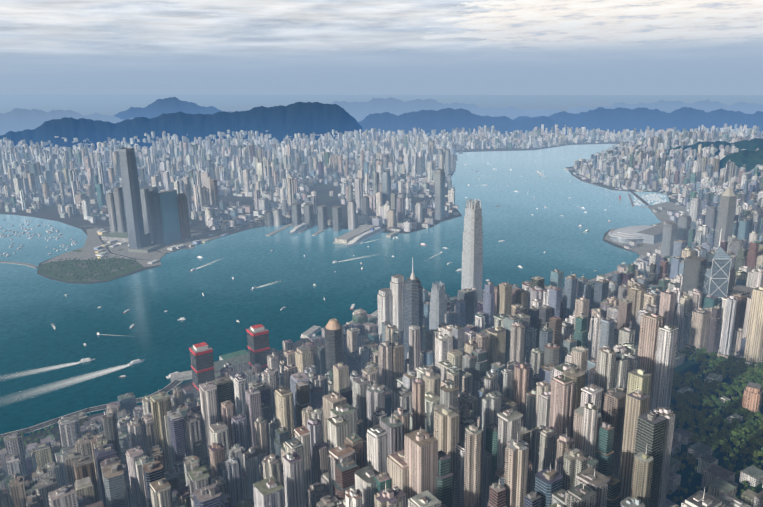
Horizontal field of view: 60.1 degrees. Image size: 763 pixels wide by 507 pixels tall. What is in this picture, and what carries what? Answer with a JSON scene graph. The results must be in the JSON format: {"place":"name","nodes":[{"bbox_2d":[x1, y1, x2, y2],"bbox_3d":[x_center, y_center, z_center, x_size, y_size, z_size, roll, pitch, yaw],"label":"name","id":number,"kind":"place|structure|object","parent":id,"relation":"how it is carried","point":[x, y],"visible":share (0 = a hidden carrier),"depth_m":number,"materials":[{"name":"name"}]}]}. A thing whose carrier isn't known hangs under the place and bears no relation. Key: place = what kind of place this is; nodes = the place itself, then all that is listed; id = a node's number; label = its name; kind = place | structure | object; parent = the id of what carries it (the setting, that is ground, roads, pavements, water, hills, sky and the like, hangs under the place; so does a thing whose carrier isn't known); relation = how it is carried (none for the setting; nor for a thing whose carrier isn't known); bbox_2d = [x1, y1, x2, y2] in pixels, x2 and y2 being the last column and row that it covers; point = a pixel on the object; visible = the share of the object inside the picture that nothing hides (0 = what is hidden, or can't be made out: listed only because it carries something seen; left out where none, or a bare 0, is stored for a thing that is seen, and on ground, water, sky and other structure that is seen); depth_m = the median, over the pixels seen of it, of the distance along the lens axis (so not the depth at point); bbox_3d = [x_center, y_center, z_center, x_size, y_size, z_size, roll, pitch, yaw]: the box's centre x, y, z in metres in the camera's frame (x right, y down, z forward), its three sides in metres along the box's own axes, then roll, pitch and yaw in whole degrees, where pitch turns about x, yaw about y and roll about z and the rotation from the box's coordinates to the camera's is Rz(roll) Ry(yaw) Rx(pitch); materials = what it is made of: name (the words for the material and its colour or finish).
{"place":"outdoors","nodes":[
{"label":"outdoors","id":0,"kind":"place"},
{"bbox_2d":[0,108,149,134],"bbox_3d":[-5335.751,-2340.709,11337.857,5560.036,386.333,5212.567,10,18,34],"label":"hills","id":1,"kind":"structure","parent":0,"point":[16,119],"depth_m":10521.33,"materials":[{"name":"blue"}]},
{"bbox_2d":[38,258,143,281],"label":"art park lawn","id":2,"kind":"structure","parent":0,"point":[107,268],"depth_m":2884.65,"materials":[{"name":"green plant"}]},
{"bbox_2d":[113,97,239,120],"bbox_3d":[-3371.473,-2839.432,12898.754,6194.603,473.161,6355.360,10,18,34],"label":"peak","id":3,"kind":"structure","parent":0,"point":[157,107],"depth_m":12100.05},
{"bbox_2d":[0,102,361,151],"bbox_3d":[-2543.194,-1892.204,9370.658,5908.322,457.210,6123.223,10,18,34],"label":"mountain range","id":4,"kind":"structure","parent":0,"point":[280,122],"depth_m":8742.99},
{"bbox_2d":[0,174,677,438],"bbox_3d":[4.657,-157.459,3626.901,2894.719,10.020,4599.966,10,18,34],"label":"road asphalt","id":5,"kind":"structure","parent":0,"point":[166,389],"depth_m":1747.70,"materials":[{"name":"grey asphalt"}]},
{"bbox_2d":[2,175,660,436],"bbox_3d":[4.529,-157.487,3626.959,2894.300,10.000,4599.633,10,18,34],"label":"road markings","id":6,"kind":"object","parent":5,"relation":"on","point":[177,384],"visible":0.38,"depth_m":1773.55,"materials":[{"name":"white paint"}]},
{"bbox_2d":[0,175,677,441],"bbox_3d":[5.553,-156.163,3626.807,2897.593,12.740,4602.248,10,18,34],"label":"road kerbs","id":7,"kind":"structure","parent":5,"relation":"on","point":[182,381],"depth_m":1781.51,"materials":[{"name":"grey concrete"}]},
{"bbox_2d":[0,166,684,453],"bbox_3d":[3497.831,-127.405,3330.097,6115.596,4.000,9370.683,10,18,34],"label":"island ground","id":8,"kind":"structure","parent":0,"point":[298,343],"depth_m":1801.13,"materials":[{"name":"grey concrete"}]},
{"bbox_2d":[0,128,762,506],"bbox_3d":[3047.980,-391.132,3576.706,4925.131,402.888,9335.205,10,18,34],"label":"city buildings","id":9,"kind":"structure","parent":8,"relation":"on","point":[556,392],"depth_m":1181.89,"materials":[{"name":"beige concrete"}]},
{"bbox_2d":[588,263,645,287],"bbox_3d":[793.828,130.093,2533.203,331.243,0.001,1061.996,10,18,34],"label":"waterfront promenade","id":10,"kind":"structure","parent":8,"relation":"on","point":[594,280],"depth_m":2628.68,"materials":[{"name":"grey concrete"}]},
{"bbox_2d":[0,76,762,442],"bbox_3d":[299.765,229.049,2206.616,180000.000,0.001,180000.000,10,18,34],"label":"harbour water","id":11,"kind":"structure","parent":0,"point":[158,302],"depth_m":2874.21,"materials":[{"name":"blue liquid"}]},
{"bbox_2d":[0,261,37,267],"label":"breakwater","id":12,"kind":"object","parent":11,"relation":"in","point":[31,265],"visible":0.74,"depth_m":2993.02,"materials":[{"name":"concrete"}]},
{"bbox_2d":[265,223,291,235],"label":"pier","id":13,"kind":"structure","parent":11,"relation":"in","point":[279,229],"depth_m":3559.32,"materials":[{"name":"grey concrete"}]},
{"bbox_2d":[0,164,583,406],"bbox_3d":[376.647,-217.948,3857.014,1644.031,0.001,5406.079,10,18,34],"label":"boat wakes","id":14,"kind":"object","parent":11,"relation":"on","point":[94,374],"visible":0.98,"depth_m":1877.34,"materials":[{"name":"liquid"}]},
{"bbox_2d":[312,226,330,235],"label":"pier","id":15,"kind":"structure","parent":11,"relation":"in","point":[318,232],"depth_m":3514.72,"materials":[{"name":"grey concrete"}]},
{"bbox_2d":[0,159,665,378],"bbox_3d":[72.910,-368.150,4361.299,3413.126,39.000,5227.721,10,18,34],"label":"boats","id":16,"kind":"object","parent":11,"relation":"on","point":[369,234],"visible":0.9,"depth_m":3369.20,"materials":[{"name":"white"}]},
{"bbox_2d":[628,194,634,206],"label":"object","id":17,"kind":"object","parent":11,"relation":"in","point":[631,200],"visible":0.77,"depth_m":4219.53,"materials":[{"name":"concrete"}]},
{"bbox_2d":[0,95,762,283],"bbox_3d":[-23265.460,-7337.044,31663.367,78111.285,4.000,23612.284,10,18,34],"label":"ground","id":18,"kind":"structure","parent":0,"point":[85,105],"depth_m":19027.74,"materials":[{"name":"grey concrete"}]},
{"bbox_2d":[42,225,263,266],"bbox_3d":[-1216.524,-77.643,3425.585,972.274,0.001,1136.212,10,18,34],"label":"waterfront land","id":19,"kind":"structure","parent":18,"relation":"on","point":[86,251],"depth_m":3215.73,"materials":[{"name":"grey concrete"}]},
{"bbox_2d":[0,123,762,231],"bbox_3d":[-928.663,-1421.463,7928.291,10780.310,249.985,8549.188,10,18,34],"label":"city buildings","id":20,"kind":"structure","parent":18,"relation":"on","point":[27,172],"depth_m":5405.37,"materials":[{"name":"grey concrete"}]},
{"bbox_2d":[0,257,762,501],"bbox_3d":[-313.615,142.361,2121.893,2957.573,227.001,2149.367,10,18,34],"label":"trees","id":21,"kind":"object","parent":18,"relation":"on","point":[714,441],"visible":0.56,"depth_m":1365.73,"materials":[{"name":"green plant"}]},
{"bbox_2d":[94,147,762,412],"bbox_3d":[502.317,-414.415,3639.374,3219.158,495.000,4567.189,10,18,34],"label":"skyscrapers","id":22,"kind":"structure","parent":18,"relation":"on","point":[141,220],"depth_m":2715.15,"materials":[{"name":"grey glass"}]},
{"bbox_2d":[0,0,762,87],"label":"sky","id":23,"kind":"structure","parent":0,"point":[44,43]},
{"bbox_2d":[331,97,561,121],"bbox_3d":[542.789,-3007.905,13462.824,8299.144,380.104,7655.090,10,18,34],"label":"hills","id":24,"kind":"structure","parent":0,"point":[359,111],"depth_m":12851.47,"materials":[{"name":"blue"}]},
{"bbox_2d":[358,108,590,137],"bbox_3d":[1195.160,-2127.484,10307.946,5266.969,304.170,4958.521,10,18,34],"label":"mountain range","id":25,"kind":"structure","parent":0,"point":[438,121],"depth_m":9656.07,"materials":[{"name":"blue"}]},
{"bbox_2d":[514,107,762,132],"bbox_3d":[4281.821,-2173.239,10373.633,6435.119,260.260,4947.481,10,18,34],"label":"hills","id":26,"kind":"structure","parent":0,"point":[620,119],"depth_m":9728.50,"materials":[{"name":"blue"}]},
{"bbox_2d":[604,201,688,259],"bbox_3d":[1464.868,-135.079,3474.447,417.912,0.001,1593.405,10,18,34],"label":"reclaimed land","id":27,"kind":"structure","parent":0,"point":[642,248],"depth_m":3573.20,"materials":[{"name":"grey concrete"}]},
{"bbox_2d":[568,99,762,113],"bbox_3d":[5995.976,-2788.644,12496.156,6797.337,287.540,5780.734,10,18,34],"label":"hills","id":28,"kind":"structure","parent":0,"point":[707,105],"depth_m":12211.85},
{"bbox_2d":[659,138,762,189],"bbox_3d":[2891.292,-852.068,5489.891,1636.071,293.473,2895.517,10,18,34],"label":"island hill","id":29,"kind":"structure","parent":0,"point":[754,144],"depth_m":5324.14,"materials":[{"name":"green plant"}]},
{"bbox_2d":[666,352,762,505],"bbox_3d":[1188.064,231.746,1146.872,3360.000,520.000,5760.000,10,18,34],"label":"island terrain","id":30,"kind":"structure","parent":0,"point":[692,365],"depth_m":1173.55,"materials":[{"name":"green plant"}]},
{"bbox_2d":[674,352,742,422],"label":"park buildings","id":31,"kind":"structure","parent":30,"relation":"on","point":[680,360],"depth_m":1530.09,"materials":[{"name":"grey concrete"}]},
{"bbox_2d":[711,148,762,176],"bbox_3d":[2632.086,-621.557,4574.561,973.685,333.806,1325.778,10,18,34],"label":"hillside","id":32,"kind":"structure","parent":0,"point":[750,160],"depth_m":4533.48,"materials":[{"name":"green plant"}]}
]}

